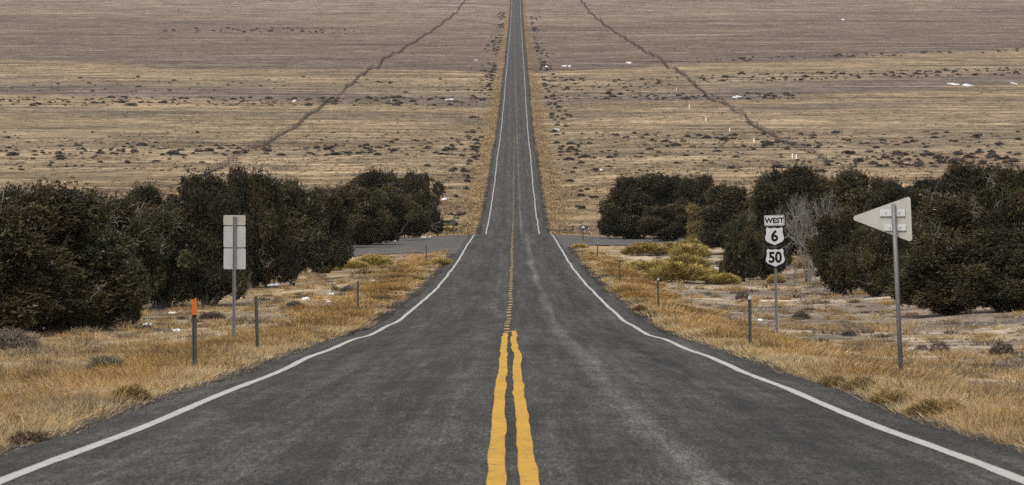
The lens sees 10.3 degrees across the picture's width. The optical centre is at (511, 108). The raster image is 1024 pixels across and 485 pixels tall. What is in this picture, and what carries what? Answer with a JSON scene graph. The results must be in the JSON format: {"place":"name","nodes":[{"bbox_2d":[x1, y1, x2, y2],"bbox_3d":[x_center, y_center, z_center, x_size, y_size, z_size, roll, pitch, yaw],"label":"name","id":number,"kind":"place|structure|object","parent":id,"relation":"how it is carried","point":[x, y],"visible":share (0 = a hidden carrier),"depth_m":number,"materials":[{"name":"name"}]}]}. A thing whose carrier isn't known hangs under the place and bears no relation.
{"place":"outdoors","nodes":[
{"label":"outdoors","id":0,"kind":"place"},
{"bbox_2d":[351,234,469,255],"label":"side road","id":1,"kind":"structure","parent":0,"point":[452,244],"depth_m":457.19,"materials":[{"name":"asphalt"}]},
{"bbox_2d":[0,0,1023,456],"bbox_3d":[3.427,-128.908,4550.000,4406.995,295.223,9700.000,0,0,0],"label":"ground","id":2,"kind":"structure","parent":0,"point":[574,32],"depth_m":2064.96,"materials":[{"name":"soil"}]},
{"bbox_2d":[5,151,19,155],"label":"desert shrub","id":3,"kind":"object","parent":2,"relation":"on","point":[12,153],"visible":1,"depth_m":1267.40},
{"bbox_2d":[0,411,39,425],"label":"golden bush","id":4,"kind":"object","parent":2,"relation":"on","point":[9,413],"visible":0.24,"depth_m":59.94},
{"bbox_2d":[0,325,47,351],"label":"sagebrush","id":5,"kind":"object","parent":2,"relation":"on","point":[13,339],"visible":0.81,"depth_m":154.64,"materials":[{"name":"plant"}]},
{"bbox_2d":[0,175,61,242],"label":"juniper","id":6,"kind":"object","parent":2,"relation":"on","point":[12,192],"visible":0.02,"depth_m":275.53,"materials":[{"name":"green plant"}]},
{"bbox_2d":[4,429,58,443],"bbox_3d":[-4.566,3.119,54.007,0.637,0.176,0.709,0,0,40],"label":"twiggy bush","id":7,"kind":"object","parent":2,"relation":"on","point":[35,435],"visible":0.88,"depth_m":53.95,"materials":[{"name":"plant"}]},
{"bbox_2d":[19,367,53,378],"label":"sagebrush","id":8,"kind":"object","parent":2,"relation":"on","point":[36,371],"visible":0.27,"depth_m":93.96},
{"bbox_2d":[0,180,87,332],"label":"juniper","id":9,"kind":"object","parent":2,"relation":"on","point":[32,283],"visible":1,"depth_m":192.46,"materials":[{"name":"green plant"}]},
{"bbox_2d":[0,175,158,331],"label":"juniper","id":10,"kind":"object","parent":2,"relation":"on","point":[105,285],"visible":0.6,"depth_m":202.75,"materials":[{"name":"green plant"}]},
{"bbox_2d":[59,187,111,210],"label":"juniper","id":11,"kind":"object","parent":2,"relation":"on","point":[96,194],"visible":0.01,"depth_m":284.10,"materials":[{"name":"green plant"}]},
{"bbox_2d":[63,312,130,329],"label":"sagebrush","id":12,"kind":"object","parent":2,"relation":"on","point":[99,324],"visible":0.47,"depth_m":205.17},
{"bbox_2d":[81,353,130,369],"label":"sagebrush","id":13,"kind":"object","parent":2,"relation":"on","point":[96,360],"visible":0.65,"depth_m":103.49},
{"bbox_2d":[86,190,169,321],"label":"juniper","id":14,"kind":"object","parent":2,"relation":"on","point":[115,211],"visible":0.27,"depth_m":221.58,"materials":[{"name":"green plant"}]},
{"bbox_2d":[107,380,156,401],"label":"golden bush","id":15,"kind":"object","parent":2,"relation":"on","point":[138,390],"visible":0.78,"depth_m":72.29,"materials":[{"name":"plant"}]},
{"bbox_2d":[119,252,151,324],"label":"juniper","id":16,"kind":"object","parent":2,"relation":"on","point":[134,317],"visible":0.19,"depth_m":215.87,"materials":[{"name":"green plant"}]},
{"bbox_2d":[123,178,164,219],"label":"juniper","id":17,"kind":"object","parent":2,"relation":"on","point":[150,193],"visible":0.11,"depth_m":315.82,"materials":[{"name":"green plant"}]},
{"bbox_2d":[135,201,203,308],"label":"juniper","id":18,"kind":"object","parent":2,"relation":"on","point":[170,221],"visible":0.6,"depth_m":256.43,"materials":[{"name":"green plant"}]},
{"bbox_2d":[192,299,196,366],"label":"marker post","id":19,"kind":"object","parent":2,"relation":"on","point":[194,330],"visible":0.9,"depth_m":96.77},
{"bbox_2d":[147,165,259,274],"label":"juniper","id":20,"kind":"object","parent":2,"relation":"on","point":[218,181],"visible":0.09,"depth_m":305.06,"materials":[{"name":"green plant"}]},
{"bbox_2d":[170,179,252,306],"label":"juniper","id":21,"kind":"object","parent":2,"relation":"on","point":[207,210],"visible":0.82,"depth_m":256.61,"materials":[{"name":"green plant"}]},
{"bbox_2d":[197,309,227,319],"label":"sagebrush","id":22,"kind":"object","parent":2,"relation":"on","point":[213,314],"visible":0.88,"depth_m":219.43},
{"bbox_2d":[223,215,245,337],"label":"route sign","id":23,"kind":"object","parent":2,"relation":"on","point":[234,238],"visible":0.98,"depth_m":142.80,"materials":[{"name":"metal"}]},
{"bbox_2d":[254,296,258,346],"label":"delineator post","id":24,"kind":"object","parent":2,"relation":"on","point":[256,321],"visible":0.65,"depth_m":123.98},
{"bbox_2d":[226,160,303,287],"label":"juniper","id":25,"kind":"object","parent":2,"relation":"on","point":[260,196],"visible":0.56,"depth_m":314.11,"materials":[{"name":"green plant"}]},
{"bbox_2d":[265,173,307,186],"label":"juniper","id":26,"kind":"object","parent":2,"relation":"on","point":[292,183],"visible":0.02,"depth_m":385.92,"materials":[{"name":"green plant"}]},
{"bbox_2d":[283,300,304,307],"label":"sagebrush","id":27,"kind":"object","parent":2,"relation":"on","point":[294,303],"visible":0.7,"depth_m":229.09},
{"bbox_2d":[272,177,327,278],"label":"juniper","id":28,"kind":"object","parent":2,"relation":"on","point":[302,208],"visible":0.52,"depth_m":336.79,"materials":[{"name":"green plant"}]},
{"bbox_2d":[310,267,344,270],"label":"rabbitbrush","id":29,"kind":"object","parent":2,"relation":"on","point":[338,269],"visible":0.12,"depth_m":369.93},
{"bbox_2d":[304,186,357,273],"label":"juniper","id":30,"kind":"object","parent":2,"relation":"on","point":[336,249],"visible":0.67,"depth_m":359.58,"materials":[{"name":"green plant"}]},
{"bbox_2d":[204,0,464,174],"bbox_3d":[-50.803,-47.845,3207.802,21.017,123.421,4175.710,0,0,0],"label":"wire fence","id":31,"kind":"object","parent":2,"relation":"on","point":[293,125],"visible":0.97,"depth_m":1676.36,"materials":[{"name":"metal"}]},
{"bbox_2d":[209,1,464,172],"bbox_3d":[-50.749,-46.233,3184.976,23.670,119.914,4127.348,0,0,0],"label":"tumbleweed drift","id":32,"kind":"object","parent":2,"relation":"on","point":[321,107],"visible":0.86,"depth_m":1963.12,"materials":[{"name":"plant"}]},
{"bbox_2d":[339,285,356,292],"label":"sagebrush","id":33,"kind":"object","parent":2,"relation":"on","point":[347,288],"visible":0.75,"depth_m":276.20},
{"bbox_2d":[308,179,391,246],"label":"juniper","id":34,"kind":"object","parent":2,"relation":"on","point":[365,214],"visible":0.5,"depth_m":456.10,"materials":[{"name":"green plant"}]},
{"bbox_2d":[344,259,370,268],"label":"rabbitbrush","id":35,"kind":"object","parent":2,"relation":"on","point":[354,264],"visible":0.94,"depth_m":373.88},
{"bbox_2d":[357,281,358,309],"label":"delineator post","id":36,"kind":"object","parent":2,"relation":"on","point":[357,294],"visible":0.65,"depth_m":206.38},
{"bbox_2d":[351,253,393,266],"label":"rabbitbrush","id":37,"kind":"object","parent":2,"relation":"on","point":[376,259],"visible":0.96,"depth_m":376.20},
{"bbox_2d":[347,165,397,190],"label":"juniper","id":38,"kind":"object","parent":2,"relation":"on","point":[371,180],"visible":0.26,"depth_m":509.73,"materials":[{"name":"green plant"}]},
{"bbox_2d":[353,193,399,244],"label":"juniper","id":39,"kind":"object","parent":2,"relation":"on","point":[389,235],"visible":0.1,"depth_m":473.08,"materials":[{"name":"green plant"}]},
{"bbox_2d":[369,166,413,205],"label":"juniper","id":40,"kind":"object","parent":2,"relation":"on","point":[396,182],"visible":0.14,"depth_m":514.37,"materials":[{"name":"green plant"}]},
{"bbox_2d":[368,182,439,240],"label":"juniper","id":41,"kind":"object","parent":2,"relation":"on","point":[393,201],"visible":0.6,"depth_m":494.10,"materials":[{"name":"green plant"}]},
{"bbox_2d":[397,167,445,236],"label":"juniper","id":42,"kind":"object","parent":2,"relation":"on","point":[414,183],"visible":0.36,"depth_m":531.23,"materials":[{"name":"green plant"}]},
{"bbox_2d":[405,190,440,236],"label":"juniper","id":43,"kind":"object","parent":2,"relation":"on","point":[418,197],"visible":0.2,"depth_m":522.68,"materials":[{"name":"green plant"}]},
{"bbox_2d":[428,256,452,264],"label":"rabbitbrush","id":44,"kind":"object","parent":2,"relation":"on","point":[440,260],"visible":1,"depth_m":365.97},
{"bbox_2d":[443,224,460,230],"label":"rabbitbrush","id":45,"kind":"object","parent":2,"relation":"on","point":[449,228],"visible":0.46,"depth_m":824.63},
{"bbox_2d":[446,224,467,234],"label":"wire fence","id":46,"kind":"object","parent":2,"relation":"on","point":[457,229],"visible":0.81,"depth_m":559.96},
{"bbox_2d":[168,75,836,236],"bbox_3d":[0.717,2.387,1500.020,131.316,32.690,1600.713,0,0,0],"label":"bunch grass","id":47,"kind":"structure","parent":2,"relation":"on","point":[547,191],"depth_m":1370.34,"materials":[{"name":"plant"}]},
{"bbox_2d":[0,233,1023,455],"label":"dry grass","id":48,"kind":"structure","parent":2,"relation":"on","point":[57,398],"depth_m":136.35,"materials":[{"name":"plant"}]},
{"bbox_2d":[0,8,1023,236],"bbox_3d":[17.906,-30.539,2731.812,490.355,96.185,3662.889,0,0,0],"label":"desert scrub","id":49,"kind":"object","parent":2,"relation":"on","point":[570,115],"visible":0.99,"depth_m":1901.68,"materials":[{"name":"plant"}]},
{"bbox_2d":[98,19,1016,345],"bbox_3d":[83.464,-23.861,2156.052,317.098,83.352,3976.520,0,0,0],"label":"snow","id":50,"kind":"structure","parent":2,"relation":"on","point":[558,129],"depth_m":1594.39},
{"bbox_2d":[559,226,581,234],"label":"wire fence","id":51,"kind":"object","parent":2,"relation":"on","point":[566,230],"visible":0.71,"depth_m":559.97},
{"bbox_2d":[571,243,588,247],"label":"rabbitbrush","id":52,"kind":"object","parent":2,"relation":"on","point":[577,245],"visible":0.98,"depth_m":442.07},
{"bbox_2d":[580,224,587,240],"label":"mailbox","id":53,"kind":"object","parent":2,"relation":"on","point":[583,227],"visible":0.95,"depth_m":484.55,"materials":[{"name":"metal"}]},
{"bbox_2d":[595,170,662,238],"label":"juniper","id":54,"kind":"object","parent":2,"relation":"on","point":[621,213],"visible":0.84,"depth_m":513.49,"materials":[{"name":"green plant"}]},
{"bbox_2d":[620,259,646,268],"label":"rabbitbrush","id":55,"kind":"object","parent":2,"relation":"on","point":[629,264],"visible":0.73,"depth_m":358.15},
{"bbox_2d":[631,304,648,311],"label":"golden bush","id":56,"kind":"object","parent":2,"relation":"on","point":[638,307],"visible":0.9,"depth_m":211.85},
{"bbox_2d":[617,241,671,254],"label":"rabbitbrush","id":57,"kind":"object","parent":2,"relation":"on","point":[640,248],"visible":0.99,"depth_m":429.54,"materials":[{"name":"plant"}]},
{"bbox_2d":[629,258,670,272],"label":"rabbitbrush","id":58,"kind":"object","parent":2,"relation":"on","point":[643,265],"visible":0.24,"depth_m":356.11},
{"bbox_2d":[657,278,658,307],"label":"delineator post","id":59,"kind":"object","parent":2,"relation":"on","point":[657,292],"visible":0.9,"depth_m":220.37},
{"bbox_2d":[635,201,691,240],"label":"juniper","id":60,"kind":"object","parent":2,"relation":"on","point":[664,223],"visible":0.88,"depth_m":494.33,"materials":[{"name":"green plant"}]},
{"bbox_2d":[640,168,690,236],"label":"juniper","id":61,"kind":"object","parent":2,"relation":"on","point":[666,194],"visible":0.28,"depth_m":521.40,"materials":[{"name":"green plant"}]},
{"bbox_2d":[660,241,685,248],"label":"rabbitbrush","id":62,"kind":"object","parent":2,"relation":"on","point":[671,245],"visible":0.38,"depth_m":433.84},
{"bbox_2d":[642,260,716,281],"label":"rabbitbrush","id":63,"kind":"object","parent":2,"relation":"on","point":[670,271],"visible":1,"depth_m":326.30,"materials":[{"name":"plant"}]},
{"bbox_2d":[663,253,715,267],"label":"rabbitbrush","id":64,"kind":"object","parent":2,"relation":"on","point":[686,258],"visible":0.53,"depth_m":383.00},
{"bbox_2d":[675,237,706,246],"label":"rabbitbrush","id":65,"kind":"object","parent":2,"relation":"on","point":[696,240],"visible":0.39,"depth_m":459.85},
{"bbox_2d":[667,242,715,256],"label":"rabbitbrush","id":66,"kind":"object","parent":2,"relation":"on","point":[698,249],"visible":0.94,"depth_m":424.90,"materials":[{"name":"plant"}]},
{"bbox_2d":[672,170,714,238],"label":"juniper","id":67,"kind":"object","parent":2,"relation":"on","point":[690,190],"visible":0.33,"depth_m":505.80,"materials":[{"name":"green plant"}]},
{"bbox_2d":[683,203,706,240],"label":"juniper","id":68,"kind":"object","parent":2,"relation":"on","point":[693,223],"visible":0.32,"depth_m":469.51,"materials":[{"name":"green plant"}]},
{"bbox_2d":[581,1,829,163],"bbox_3d":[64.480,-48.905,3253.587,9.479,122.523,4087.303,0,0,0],"label":"wire fence","id":69,"kind":"object","parent":2,"relation":"on","point":[796,145],"visible":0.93,"depth_m":1641.56,"materials":[{"name":"metal"}]},
{"bbox_2d":[580,0,833,165],"bbox_3d":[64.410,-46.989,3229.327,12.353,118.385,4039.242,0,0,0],"label":"tumbleweed drift","id":70,"kind":"object","parent":2,"relation":"on","point":[724,104],"visible":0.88,"depth_m":2073.25,"materials":[{"name":"plant"}]},
{"bbox_2d":[706,267,718,275],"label":"rabbitbrush","id":71,"kind":"object","parent":2,"relation":"on","point":[713,271],"visible":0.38,"depth_m":352.73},
{"bbox_2d":[705,272,742,283],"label":"rabbitbrush","id":72,"kind":"object","parent":2,"relation":"on","point":[726,278],"visible":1,"depth_m":326.71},
{"bbox_2d":[693,179,759,249],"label":"juniper","id":73,"kind":"object","parent":2,"relation":"on","point":[730,201],"visible":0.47,"depth_m":431.32,"materials":[{"name":"green plant"}]},
{"bbox_2d":[715,213,764,281],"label":"juniper","id":74,"kind":"object","parent":2,"relation":"on","point":[741,243],"visible":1,"depth_m":330.49,"materials":[{"name":"green plant"}]},
{"bbox_2d":[733,289,750,299],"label":"twiggy bush","id":75,"kind":"object","parent":2,"relation":"on","point":[743,296],"visible":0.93,"depth_m":271.95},
{"bbox_2d":[748,296,751,343],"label":"delineator post","id":76,"kind":"object","parent":2,"relation":"on","point":[749,320],"visible":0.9,"depth_m":128.37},
{"bbox_2d":[744,226,793,279],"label":"juniper","id":77,"kind":"object","parent":2,"relation":"on","point":[765,272],"visible":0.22,"depth_m":337.46,"materials":[{"name":"green plant"}]},
{"bbox_2d":[764,215,785,334],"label":"route sign","id":78,"kind":"object","parent":2,"relation":"on","point":[774,233],"visible":1,"depth_m":185.13,"materials":[{"name":"metal"}]},
{"bbox_2d":[765,273,786,282],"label":"rabbitbrush","id":79,"kind":"object","parent":2,"relation":"on","point":[770,278],"visible":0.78,"depth_m":326.89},
{"bbox_2d":[745,158,820,257],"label":"juniper","id":80,"kind":"object","parent":2,"relation":"on","point":[772,192],"visible":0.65,"depth_m":392.10,"materials":[{"name":"green plant"}]},
{"bbox_2d":[790,309,811,319],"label":"sagebrush","id":81,"kind":"object","parent":2,"relation":"on","point":[802,313],"visible":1,"depth_m":225.05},
{"bbox_2d":[764,185,839,284],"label":"bare tree","id":82,"kind":"object","parent":2,"relation":"on","point":[805,224],"visible":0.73,"depth_m":324.35,"materials":[{"name":"grey wood"}]},
{"bbox_2d":[788,258,815,267],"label":"rabbitbrush","id":83,"kind":"object","parent":2,"relation":"on","point":[799,260],"visible":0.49,"depth_m":370.29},
{"bbox_2d":[783,290,832,295],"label":"fallen branch","id":84,"kind":"object","parent":2,"relation":"on","point":[813,292],"visible":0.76,"depth_m":288.76,"materials":[{"name":"wood"}]},
{"bbox_2d":[797,168,837,228],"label":"juniper","id":85,"kind":"object","parent":2,"relation":"on","point":[822,186],"visible":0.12,"depth_m":409.47,"materials":[{"name":"green plant"}]},
{"bbox_2d":[814,371,847,387],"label":"golden bush","id":86,"kind":"object","parent":2,"relation":"on","point":[832,378],"visible":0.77,"depth_m":81.52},
{"bbox_2d":[803,198,861,295],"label":"juniper","id":87,"kind":"object","parent":2,"relation":"on","point":[834,231],"visible":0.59,"depth_m":286.43,"materials":[{"name":"green plant"}]},
{"bbox_2d":[808,162,880,239],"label":"juniper","id":88,"kind":"object","parent":2,"relation":"on","point":[852,187],"visible":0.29,"depth_m":367.83,"materials":[{"name":"green plant"}]},
{"bbox_2d":[839,328,857,335],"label":"sagebrush","id":89,"kind":"object","parent":2,"relation":"on","point":[849,332],"visible":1,"depth_m":188.69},
{"bbox_2d":[841,150,855,153],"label":"desert shrub","id":90,"kind":"object","parent":2,"relation":"on","point":[848,152],"visible":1,"depth_m":1281.30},
{"bbox_2d":[853,158,864,161],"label":"desert shrub","id":91,"kind":"object","parent":2,"relation":"on","point":[858,160],"visible":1,"depth_m":1231.46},
{"bbox_2d":[834,373,885,391],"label":"golden bush","id":92,"kind":"object","parent":2,"relation":"on","point":[856,379],"visible":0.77,"depth_m":78.70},
{"bbox_2d":[826,225,908,296],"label":"juniper","id":93,"kind":"object","parent":2,"relation":"on","point":[868,261],"visible":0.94,"depth_m":274.29,"materials":[{"name":"green plant"}]},
{"bbox_2d":[854,197,911,370],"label":"pennant sign","id":94,"kind":"object","parent":2,"relation":"on","point":[893,219],"visible":0.97,"depth_m":106.08,"materials":[{"name":"metal"}]},
{"bbox_2d":[869,171,902,194],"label":"juniper","id":95,"kind":"object","parent":2,"relation":"on","point":[877,183],"visible":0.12,"depth_m":405.15,"materials":[{"name":"green plant"}]},
{"bbox_2d":[865,385,915,404],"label":"golden bush","id":96,"kind":"object","parent":2,"relation":"on","point":[887,392],"visible":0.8,"depth_m":70.65,"materials":[{"name":"plant"}]},
{"bbox_2d":[860,181,939,261],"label":"juniper","id":97,"kind":"object","parent":2,"relation":"on","point":[886,196],"visible":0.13,"depth_m":315.36,"materials":[{"name":"green plant"}]},
{"bbox_2d":[897,152,908,155],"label":"desert shrub","id":98,"kind":"object","parent":2,"relation":"on","point":[903,153],"visible":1,"depth_m":1267.35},
{"bbox_2d":[912,344,928,349],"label":"twiggy bush","id":99,"kind":"object","parent":2,"relation":"on","point":[922,347],"visible":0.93,"depth_m":164.34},
{"bbox_2d":[891,216,951,282],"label":"juniper","id":100,"kind":"object","parent":2,"relation":"on","point":[918,227],"visible":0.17,"depth_m":275.77,"materials":[{"name":"green plant"}]},
{"bbox_2d":[897,173,957,196],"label":"juniper","id":101,"kind":"object","parent":2,"relation":"on","point":[938,183],"visible":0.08,"depth_m":375.98,"materials":[{"name":"green plant"}]},
{"bbox_2d":[898,395,970,415],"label":"golden bush","id":102,"kind":"object","parent":2,"relation":"on","point":[928,405],"visible":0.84,"depth_m":65.47,"materials":[{"name":"plant"}]},
{"bbox_2d":[926,341,951,352],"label":"twiggy bush","id":103,"kind":"object","parent":2,"relation":"on","point":[934,344],"visible":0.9,"depth_m":157.53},
{"bbox_2d":[933,155,945,158],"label":"desert shrub","id":104,"kind":"object","parent":2,"relation":"on","point":[938,157],"visible":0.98,"depth_m":1247.42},
{"bbox_2d":[884,224,995,315],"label":"juniper","id":105,"kind":"object","parent":2,"relation":"on","point":[920,272],"visible":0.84,"depth_m":225.73,"materials":[{"name":"green plant"}]},
{"bbox_2d":[911,186,995,241],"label":"juniper","id":106,"kind":"object","parent":2,"relation":"on","point":[952,216],"visible":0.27,"depth_m":286.68,"materials":[{"name":"green plant"}]},
{"bbox_2d":[947,159,959,163],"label":"desert shrub","id":107,"kind":"object","parent":2,"relation":"on","point":[953,161],"visible":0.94,"depth_m":1219.76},
{"bbox_2d":[938,158,999,201],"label":"juniper","id":108,"kind":"object","parent":2,"relation":"on","point":[967,180],"visible":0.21,"depth_m":356.04,"materials":[{"name":"green plant"}]},
{"bbox_2d":[946,221,1023,312],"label":"juniper","id":109,"kind":"object","parent":2,"relation":"on","point":[1001,272],"visible":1,"depth_m":224.18,"materials":[{"name":"green plant"}]},
{"bbox_2d":[970,159,1023,241],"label":"juniper","id":110,"kind":"object","parent":2,"relation":"on","point":[1007,194],"visible":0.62,"depth_m":278.71,"materials":[{"name":"green plant"}]},
{"bbox_2d":[986,339,1016,355],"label":"twiggy bush","id":111,"kind":"object","parent":2,"relation":"on","point":[999,345],"visible":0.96,"depth_m":151.91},
{"bbox_2d":[1008,157,1019,161],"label":"desert shrub","id":112,"kind":"object","parent":2,"relation":"on","point":[1014,159],"visible":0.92,"depth_m":1229.42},
{"bbox_2d":[0,0,1023,484],"bbox_3d":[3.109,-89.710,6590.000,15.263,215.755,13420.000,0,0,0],"label":"road","id":113,"kind":"structure","parent":0,"point":[514,344],"depth_m":61.65,"materials":[{"name":"asphalt"}]},
{"bbox_2d":[554,234,683,247],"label":"side road","id":114,"kind":"structure","parent":0,"point":[566,241],"depth_m":494.10,"materials":[{"name":"asphalt"}]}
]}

